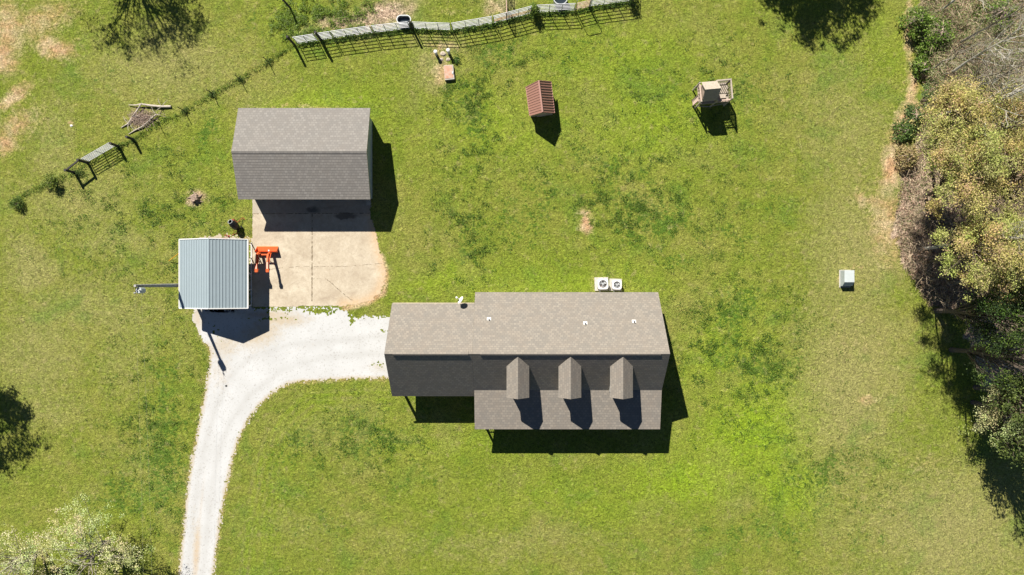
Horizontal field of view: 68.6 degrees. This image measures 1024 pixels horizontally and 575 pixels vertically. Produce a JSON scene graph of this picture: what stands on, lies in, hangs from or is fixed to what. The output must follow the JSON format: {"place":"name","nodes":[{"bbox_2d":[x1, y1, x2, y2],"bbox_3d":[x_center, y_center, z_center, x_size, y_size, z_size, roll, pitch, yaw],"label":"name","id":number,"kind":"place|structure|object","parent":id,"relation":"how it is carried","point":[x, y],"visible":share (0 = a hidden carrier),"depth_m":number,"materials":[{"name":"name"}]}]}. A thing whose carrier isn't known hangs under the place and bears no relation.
{"place":"outdoors","nodes":[
{"label":"outdoors","id":0,"kind":"place"},
{"bbox_2d":[13,43,296,199],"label":"fence","id":1,"kind":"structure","parent":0,"point":[208,96],"depth_m":59.91,"materials":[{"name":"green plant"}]},
{"bbox_2d":[0,0,1023,574],"bbox_3d":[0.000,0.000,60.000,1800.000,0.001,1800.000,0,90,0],"label":"ground","id":2,"kind":"structure","parent":0,"point":[586,502],"depth_m":60.00,"materials":[{"name":"green plant"}]},
{"bbox_2d":[7,195,24,209],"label":"shrub","id":3,"kind":"object","parent":2,"relation":"on","point":[15,203],"visible":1,"depth_m":59.53,"materials":[{"name":"green plant"}]},
{"bbox_2d":[0,521,55,574],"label":"blossoming tree","id":4,"kind":"object","parent":2,"relation":"on","point":[17,561],"visible":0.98,"depth_m":56.06,"materials":[{"name":"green plant"}]},
{"bbox_2d":[40,172,59,190],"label":"shrub","id":5,"kind":"object","parent":2,"relation":"on","point":[50,182],"visible":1,"depth_m":59.33,"materials":[{"name":"green plant"}]},
{"bbox_2d":[76,159,88,163],"bbox_3d":[-33.904,-9.964,59.250,0.209,1.500,0.220,0,90,0],"label":"fence post","id":6,"kind":"object","parent":2,"relation":"on","point":[83,161],"visible":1,"depth_m":59.17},
{"bbox_2d":[14,493,156,574],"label":"blossoming tree","id":7,"kind":"object","parent":2,"relation":"on","point":[86,549],"visible":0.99,"depth_m":56.16,"materials":[{"name":"grey plant"}]},
{"bbox_2d":[81,143,114,160],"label":"farm gate","id":8,"kind":"structure","parent":2,"relation":"on","point":[98,152],"depth_m":59.17,"materials":[{"name":"silver metal"}]},
{"bbox_2d":[129,109,159,133],"bbox_3d":[-29.537,-13.296,59.800,3.004,0.359,0.859,-35,90,0],"label":"dead branch","id":9,"kind":"object","parent":2,"relation":"on","point":[144,124],"visible":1,"depth_m":59.83,"materials":[{"name":"brown wood"}]},
{"bbox_2d":[127,107,164,130],"bbox_3d":[-29.298,-13.626,59.853,3.123,0.770,2.211,-26,90,0],"label":"twig heap","id":10,"kind":"object","parent":2,"relation":"on","point":[142,116],"visible":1,"depth_m":59.80,"materials":[{"name":"brown wood"}]},
{"bbox_2d":[121,102,141,127],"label":"dead branch","id":11,"kind":"object","parent":10,"relation":"on","point":[133,115],"visible":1,"depth_m":59.79,"materials":[{"name":"brown wood"}]},
{"bbox_2d":[132,100,170,110],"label":"dead branch","id":12,"kind":"object","parent":2,"relation":"on","point":[163,106],"visible":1,"depth_m":59.77,"materials":[{"name":"brown wood"}]},
{"bbox_2d":[134,284,178,293],"bbox_3d":[-26.201,0.018,56.160,0.636,7.700,0.971,32,90,0],"label":"utility pole","id":13,"kind":"object","parent":2,"relation":"on","point":[140,289],"visible":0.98,"depth_m":53.63,"materials":[{"name":"grey wood"}]},
{"bbox_2d":[69,58,273,177],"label":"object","id":14,"kind":"object","parent":2,"relation":"on","point":[133,141],"visible":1,"depth_m":59.79,"materials":[{"name":"green plant"}]},
{"bbox_2d":[187,191,202,205],"bbox_3d":[-25.253,-7.160,59.791,1.205,0.456,1.234,-43,90,0],"label":"tree stump","id":15,"kind":"object","parent":2,"relation":"on","point":[195,197],"visible":1,"depth_m":59.82,"materials":[{"name":"brown wood"}]},
{"bbox_2d":[179,238,251,308],"bbox_3d":[-23.028,-1.058,58.357,5.374,3.286,5.386,0,90,0],"label":"metal carport","id":16,"kind":"object","parent":2,"relation":"on","point":[214,273],"visible":1,"depth_m":57.31,"materials":[{"name":"white paint"}]},
{"bbox_2d":[199,233,252,312],"bbox_3d":[-22.840,-1.183,59.996,4.371,0.001,6.416,0,90,0],"label":"gravel patch","id":17,"kind":"object","parent":2,"relation":"on","point":[220,236],"visible":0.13,"depth_m":60.00,"materials":[{"name":"beige gravel"}]},
{"bbox_2d":[228,218,244,234],"bbox_3d":[-21.871,-4.869,59.367,0.926,1.267,1.529,6,90,0],"label":"cement mixer","id":18,"kind":"object","parent":2,"relation":"on","point":[233,224],"visible":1,"depth_m":59.16,"materials":[{"name":"grey metal"}]},
{"bbox_2d":[179,306,389,574],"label":"gravel drive","id":19,"kind":"structure","parent":2,"relation":"on","point":[254,360],"depth_m":60.00,"materials":[{"name":"gravel"}]},
{"bbox_2d":[231,108,371,198],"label":"garage","id":20,"kind":"structure","parent":2,"relation":"on","point":[301,153],"depth_m":56.65,"materials":[{"name":"grey"}]},
{"bbox_2d":[292,34,317,43],"bbox_3d":[-16.300,-19.604,59.188,1.634,1.624,0.058,-9,90,0],"label":"pipe fence","id":21,"kind":"object","parent":2,"relation":"on","point":[295,39],"visible":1,"depth_m":58.97,"materials":[{"name":"white metal"}]},
{"bbox_2d":[252,199,386,306],"bbox_3d":[-15.401,-3.060,59.988,10.766,0.001,9.247,0,90,0],"label":"concrete apron","id":22,"kind":"object","parent":2,"relation":"on","point":[349,241],"visible":0.95,"depth_m":59.99,"materials":[{"name":"beige concrete"}]},
{"bbox_2d":[255,246,277,272],"bbox_3d":[-19.544,-2.187,59.218,1.706,1.517,2.213,0,90,0],"label":"tractor loader","id":23,"kind":"object","parent":22,"relation":"on","point":[268,250],"visible":1,"depth_m":59.41,"materials":[{"name":"orange paint"}]},
{"bbox_2d":[253,213,381,300],"bbox_3d":[-15.555,-2.437,59.983,10.320,0.001,7.075,0,90,0],"label":"apron joint","id":24,"kind":"object","parent":22,"relation":"on","point":[312,246],"visible":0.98,"depth_m":59.98,"materials":[{"name":"grey concrete"}]},
{"bbox_2d":[366,199,370,204],"bbox_3d":[-11.480,-6.820,59.913,0.350,0.145,0.500,0,90,0],"label":"splash block","id":25,"kind":"object","parent":22,"relation":"on","point":[368,201],"depth_m":59.91,"materials":[{"name":"concrete"}]},
{"bbox_2d":[316,31,332,39],"bbox_3d":[-14.820,-19.842,59.188,1.148,1.624,0.058,-9,90,0],"label":"pipe fence","id":26,"kind":"object","parent":2,"relation":"on","point":[325,36],"visible":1,"depth_m":58.98,"materials":[{"name":"white metal"}]},
{"bbox_2d":[268,0,408,41],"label":"rough weeds","id":27,"kind":"object","parent":2,"relation":"on","point":[316,10],"visible":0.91,"depth_m":59.81,"materials":[{"name":"green plant"}]},
{"bbox_2d":[330,26,372,37],"bbox_3d":[-12.640,-20.156,59.188,3.123,1.624,0.058,-8,90,0],"label":"pipe fence","id":28,"kind":"object","parent":2,"relation":"on","point":[345,33],"visible":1,"depth_m":58.97,"materials":[{"name":"white metal"}]},
{"bbox_2d":[371,21,409,31],"bbox_3d":[-9.570,-20.538,59.188,2.891,1.624,0.058,-6,90,0],"label":"pipe fence","id":29,"kind":"object","parent":2,"relation":"on","point":[395,24],"visible":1,"depth_m":58.97,"materials":[{"name":"white metal"}]},
{"bbox_2d":[396,15,411,25],"bbox_3d":[-8.573,-21.226,59.675,1.155,0.650,0.715,0,90,0],"label":"water trough","id":30,"kind":"object","parent":2,"relation":"on","point":[403,18],"visible":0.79,"depth_m":59.64,"materials":[{"name":"white plastic"}]},
{"bbox_2d":[412,22,450,29],"bbox_3d":[-6.320,-20.624,59.188,2.934,1.624,0.059,2,90,0],"label":"pipe fence","id":31,"kind":"object","parent":2,"relation":"on","point":[432,26],"visible":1,"depth_m":58.97,"materials":[{"name":"white metal"}]},
{"bbox_2d":[444,65,454,80],"bbox_3d":[-5.014,-17.143,59.830,0.764,0.340,1.166,-5,90,0],"label":"cistern hatch","id":32,"kind":"object","parent":2,"relation":"on","point":[448,72],"visible":1,"depth_m":59.70,"materials":[{"name":"concrete"}]},
{"bbox_2d":[294,0,628,48],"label":"fence","id":33,"kind":"object","parent":2,"relation":"on","point":[343,39],"visible":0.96,"depth_m":59.83,"materials":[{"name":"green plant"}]},
{"bbox_2d":[451,16,492,29],"bbox_3d":[-3.150,-20.848,59.188,3.241,1.624,0.058,-10,90,0],"label":"pipe fence","id":34,"kind":"object","parent":2,"relation":"on","point":[473,23],"visible":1,"depth_m":58.97,"materials":[{"name":"white metal"}]},
{"bbox_2d":[2,0,953,573],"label":"clover tufts","id":35,"kind":"object","parent":2,"relation":"on","point":[466,220],"visible":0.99,"depth_m":59.95,"materials":[{"name":"green plant"}]},
{"bbox_2d":[493,6,531,22],"bbox_3d":[0.040,-21.528,59.188,3.117,1.624,0.057,-15,90,0],"label":"pipe fence","id":36,"kind":"object","parent":2,"relation":"on","point":[513,13],"visible":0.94,"depth_m":58.97,"materials":[{"name":"white metal"}]},
{"bbox_2d":[526,0,541,19],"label":"vine clump","id":37,"kind":"object","parent":2,"relation":"on","point":[534,14],"visible":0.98,"depth_m":58.97,"materials":[{"name":"green plant"}]},
{"bbox_2d":[526,80,554,116],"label":"shed","id":38,"kind":"structure","parent":2,"relation":"on","point":[540,100],"depth_m":58.18,"materials":[{"name":"red wood"}]},
{"bbox_2d":[536,3,575,12],"bbox_3d":[3.450,-22.052,59.188,3.036,1.624,0.059,-3,90,0],"label":"pipe fence","id":39,"kind":"object","parent":2,"relation":"on","point":[561,9],"visible":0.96,"depth_m":58.97,"materials":[{"name":"white metal"}]},
{"bbox_2d":[553,0,566,6],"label":"water trough","id":40,"kind":"object","parent":2,"relation":"on","point":[561,2],"visible":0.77,"depth_m":59.64,"materials":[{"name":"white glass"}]},
{"bbox_2d":[575,0,591,9],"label":"walk gate","id":41,"kind":"structure","parent":2,"relation":"on","point":[583,5],"depth_m":59.03,"materials":[{"name":"beige metal"}]},
{"bbox_2d":[594,277,607,290],"bbox_3d":[7.147,0.031,59.568,1.122,0.864,1.732,0,90,0],"label":"air conditioner","id":42,"kind":"object","parent":2,"relation":"on","point":[601,283],"visible":0.99,"depth_m":59.45,"materials":[{"name":"metal"}]},
{"bbox_2d":[590,0,628,5],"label":"pipe fence","id":43,"kind":"object","parent":2,"relation":"on","point":[612,1],"visible":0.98,"depth_m":59.54,"materials":[{"name":"white metal"}]},
{"bbox_2d":[609,279,621,290],"bbox_3d":[8.269,0.098,59.633,1.019,0.734,1.631,0,90,0],"label":"air conditioner","id":44,"kind":"object","parent":2,"relation":"on","point":[615,284],"visible":1,"depth_m":59.58,"materials":[{"name":"metal"}]},
{"bbox_2d":[624,0,639,7],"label":"vine clump","id":45,"kind":"object","parent":2,"relation":"on","point":[631,2],"visible":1,"depth_m":59.37,"materials":[{"name":"green plant"}]},
{"bbox_2d":[691,78,732,108],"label":"play tower","id":46,"kind":"structure","parent":2,"relation":"on","point":[712,93],"depth_m":57.89,"materials":[{"name":"grey wood"}]},
{"bbox_2d":[839,270,853,286],"bbox_3d":[26.610,-0.710,59.570,0.900,0.860,1.400,0,90,0],"label":"utility cabinet","id":47,"kind":"object","parent":2,"relation":"on","point":[846,278],"visible":1,"depth_m":59.17,"materials":[{"name":"grey metal"}]},
{"bbox_2d":[890,118,916,143],"bbox_3d":[31.150,-12.323,59.434,2.183,1.093,2.284,0,90,0],"label":"bush","id":48,"kind":"object","parent":2,"relation":"on","point":[907,130],"visible":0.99,"depth_m":59.43,"materials":[{"name":"green plant"}]},
{"bbox_2d":[891,142,920,173],"bbox_3d":[31.250,-10.321,59.193,2.265,1.573,2.478,0,90,0],"label":"bush","id":49,"kind":"object","parent":2,"relation":"on","point":[909,154],"visible":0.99,"depth_m":59.22,"materials":[{"name":"beige plant"}]},
{"bbox_2d":[898,102,927,129],"bbox_3d":[31.941,-13.440,59.202,2.385,1.556,2.533,0,90,0],"label":"bush","id":50,"kind":"object","parent":2,"relation":"on","point":[909,111],"visible":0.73,"depth_m":59.26,"materials":[{"name":"green plant"}]},
{"bbox_2d":[896,2,933,39],"bbox_3d":[31.835,-20.990,58.742,2.655,2.127,2.753,-37,90,0],"label":"bush","id":51,"kind":"object","parent":2,"relation":"on","point":[923,16],"visible":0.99,"depth_m":58.77,"materials":[{"name":"green plant"}]},
{"bbox_2d":[908,56,932,81],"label":"bush","id":52,"kind":"object","parent":2,"relation":"on","point":[919,63],"visible":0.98,"depth_m":59.38,"materials":[{"name":"green plant"}]},
{"bbox_2d":[913,38,941,60],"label":"bush","id":53,"kind":"object","parent":2,"relation":"on","point":[925,53],"visible":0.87,"depth_m":59.12,"materials":[{"name":"green plant"}]},
{"bbox_2d":[920,77,941,107],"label":"bush","id":54,"kind":"object","parent":2,"relation":"on","point":[926,87],"visible":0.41,"depth_m":59.19,"materials":[{"name":"green plant"}]},
{"bbox_2d":[903,225,963,287],"bbox_3d":[33.436,-2.284,58.701,5.170,2.365,4.896,-24,90,0],"label":"bush","id":55,"kind":"object","parent":2,"relation":"on","point":[938,254],"visible":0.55,"depth_m":58.83,"materials":[{"name":"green plant"}]},
{"bbox_2d":[914,12,958,56],"bbox_3d":[33.284,-19.771,58.628,3.316,2.294,3.295,-30,90,0],"label":"bush","id":56,"kind":"object","parent":2,"relation":"on","point":[941,33],"visible":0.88,"depth_m":58.38,"materials":[{"name":"green plant"}]},
{"bbox_2d":[931,238,970,290],"bbox_3d":[35.103,-1.836,58.671,4.582,2.618,4.390,0,90,0],"label":"bush","id":57,"kind":"object","parent":2,"relation":"on","point":[961,270],"visible":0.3,"depth_m":58.62,"materials":[{"name":"green plant"}]},
{"bbox_2d":[901,71,1006,162],"bbox_3d":[29.971,-11.560,54.123,6.102,11.862,6.899,-32,90,0],"label":"budding tree","id":58,"kind":"object","parent":2,"relation":"on","point":[964,100],"visible":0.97,"depth_m":50.49,"materials":[{"name":"green plant"}]},
{"bbox_2d":[893,0,1023,322],"bbox_3d":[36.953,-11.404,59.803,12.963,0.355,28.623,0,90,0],"label":"brushwood","id":59,"kind":"object","parent":2,"relation":"on","point":[937,223],"visible":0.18,"depth_m":59.91,"materials":[{"name":"green plant"}]},
{"bbox_2d":[932,0,987,14],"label":"bare tree","id":60,"kind":"object","parent":2,"relation":"on","point":[947,5],"visible":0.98,"depth_m":57.98,"materials":[{"name":"grey plant"}]},
{"bbox_2d":[919,16,1006,72],"bbox_3d":[32.612,-17.405,54.915,3.654,10.174,4.230,0,90,0],"label":"bare tree","id":61,"kind":"object","parent":2,"relation":"on","point":[967,49],"visible":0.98,"depth_m":53.64,"materials":[{"name":"grey plant"}]},
{"bbox_2d":[920,128,1017,224],"bbox_3d":[29.992,-7.397,53.581,5.408,12.919,5.971,43,90,0],"label":"budding tree","id":62,"kind":"object","parent":2,"relation":"on","point":[963,169],"visible":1,"depth_m":49.52,"materials":[{"name":"green plant"}]},
{"bbox_2d":[918,0,1023,152],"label":"undergrowth","id":63,"kind":"object","parent":2,"relation":"on","point":[949,8],"visible":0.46,"depth_m":58.79,"materials":[{"name":"grey plant"}]},
{"bbox_2d":[919,215,1023,250],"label":"bare tree","id":64,"kind":"object","parent":2,"relation":"on","point":[940,246],"visible":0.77,"depth_m":54.88,"materials":[{"name":"brown plant"}]},
{"bbox_2d":[924,30,1023,103],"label":"bare tree","id":65,"kind":"object","parent":2,"relation":"on","point":[982,76],"visible":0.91,"depth_m":51.28,"materials":[{"name":"grey plant"}]},
{"bbox_2d":[927,209,1023,301],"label":"budding tree","id":66,"kind":"object","parent":2,"relation":"on","point":[970,234],"visible":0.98,"depth_m":49.54,"materials":[{"name":"green plant"}]},
{"bbox_2d":[928,63,1023,131],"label":"bare tree","id":67,"kind":"object","parent":2,"relation":"on","point":[1011,93],"visible":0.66,"depth_m":49.96,"materials":[{"name":"grey plant"}]},
{"bbox_2d":[934,276,1023,357],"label":"evergreen tree","id":68,"kind":"object","parent":2,"relation":"on","point":[989,310],"visible":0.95,"depth_m":51.99,"materials":[{"name":"green plant"}]},
{"bbox_2d":[936,200,1023,271],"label":"bare tree","id":69,"kind":"object","parent":2,"relation":"on","point":[1002,241],"visible":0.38,"depth_m":49.37,"materials":[{"name":"brown plant"}]},
{"bbox_2d":[942,2,1023,76],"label":"bare tree","id":70,"kind":"object","parent":2,"relation":"on","point":[978,54],"visible":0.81,"depth_m":52.55,"materials":[{"name":"grey plant"}]},
{"bbox_2d":[949,260,1023,305],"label":"bare tree","id":71,"kind":"object","parent":2,"relation":"on","point":[957,282],"visible":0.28,"depth_m":54.03,"materials":[{"name":"grey plant"}]},
{"bbox_2d":[949,321,1023,393],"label":"evergreen tree","id":72,"kind":"object","parent":2,"relation":"on","point":[1014,357],"visible":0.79,"depth_m":53.20,"materials":[{"name":"green plant"}]},
{"bbox_2d":[951,79,1023,187],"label":"budding tree","id":73,"kind":"object","parent":2,"relation":"on","point":[1019,105],"visible":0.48,"depth_m":50.86,"materials":[{"name":"yellow plant"}]},
{"bbox_2d":[952,0,1023,47],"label":"bare tree","id":74,"kind":"object","parent":2,"relation":"on","point":[972,35],"visible":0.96,"depth_m":53.25,"materials":[{"name":"grey plant"}]},
{"bbox_2d":[958,372,1023,448],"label":"pale tree","id":75,"kind":"object","parent":2,"relation":"on","point":[996,415],"visible":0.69,"depth_m":55.48,"materials":[{"name":"green plant"}]},
{"bbox_2d":[959,267,1023,354],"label":"evergreen tree","id":76,"kind":"object","parent":2,"relation":"on","point":[973,303],"visible":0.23,"depth_m":53.69,"materials":[{"name":"green plant"}]},
{"bbox_2d":[963,213,1023,307],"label":"budding tree","id":77,"kind":"object","parent":2,"relation":"on","point":[1014,271],"visible":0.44,"depth_m":50.24,"materials":[{"name":"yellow plant"}]},
{"bbox_2d":[970,0,1018,36],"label":"bush","id":78,"kind":"object","parent":2,"relation":"on","point":[1003,4],"visible":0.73,"depth_m":58.53,"materials":[{"name":"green plant"}]},
{"bbox_2d":[969,127,1023,233],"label":"budding tree","id":79,"kind":"object","parent":2,"relation":"on","point":[1004,193],"visible":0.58,"depth_m":51.13,"materials":[{"name":"yellow plant"}]},
{"bbox_2d":[971,44,1023,89],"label":"bare tree","id":80,"kind":"object","parent":2,"relation":"on","point":[1015,72],"visible":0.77,"depth_m":52.66,"materials":[{"name":"grey plant"}]},
{"bbox_2d":[973,368,1023,433],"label":"evergreen tree","id":81,"kind":"object","parent":2,"relation":"on","point":[1014,397],"visible":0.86,"depth_m":53.38,"materials":[{"name":"green plant"}]},
{"bbox_2d":[974,414,1023,468],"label":"shade tree","id":82,"kind":"object","parent":2,"relation":"on","point":[1019,440],"visible":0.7,"depth_m":54.77,"materials":[{"name":"green plant"}]},
{"bbox_2d":[998,125,1023,197],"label":"budding tree","id":83,"kind":"object","parent":2,"relation":"on","point":[1020,163],"visible":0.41,"depth_m":51.24,"materials":[{"name":"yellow plant"}]},
{"bbox_2d":[384,292,669,428],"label":"house","id":84,"kind":"structure","parent":0,"point":[553,360],"depth_m":55.57,"materials":[{"name":"grey"}]}
]}

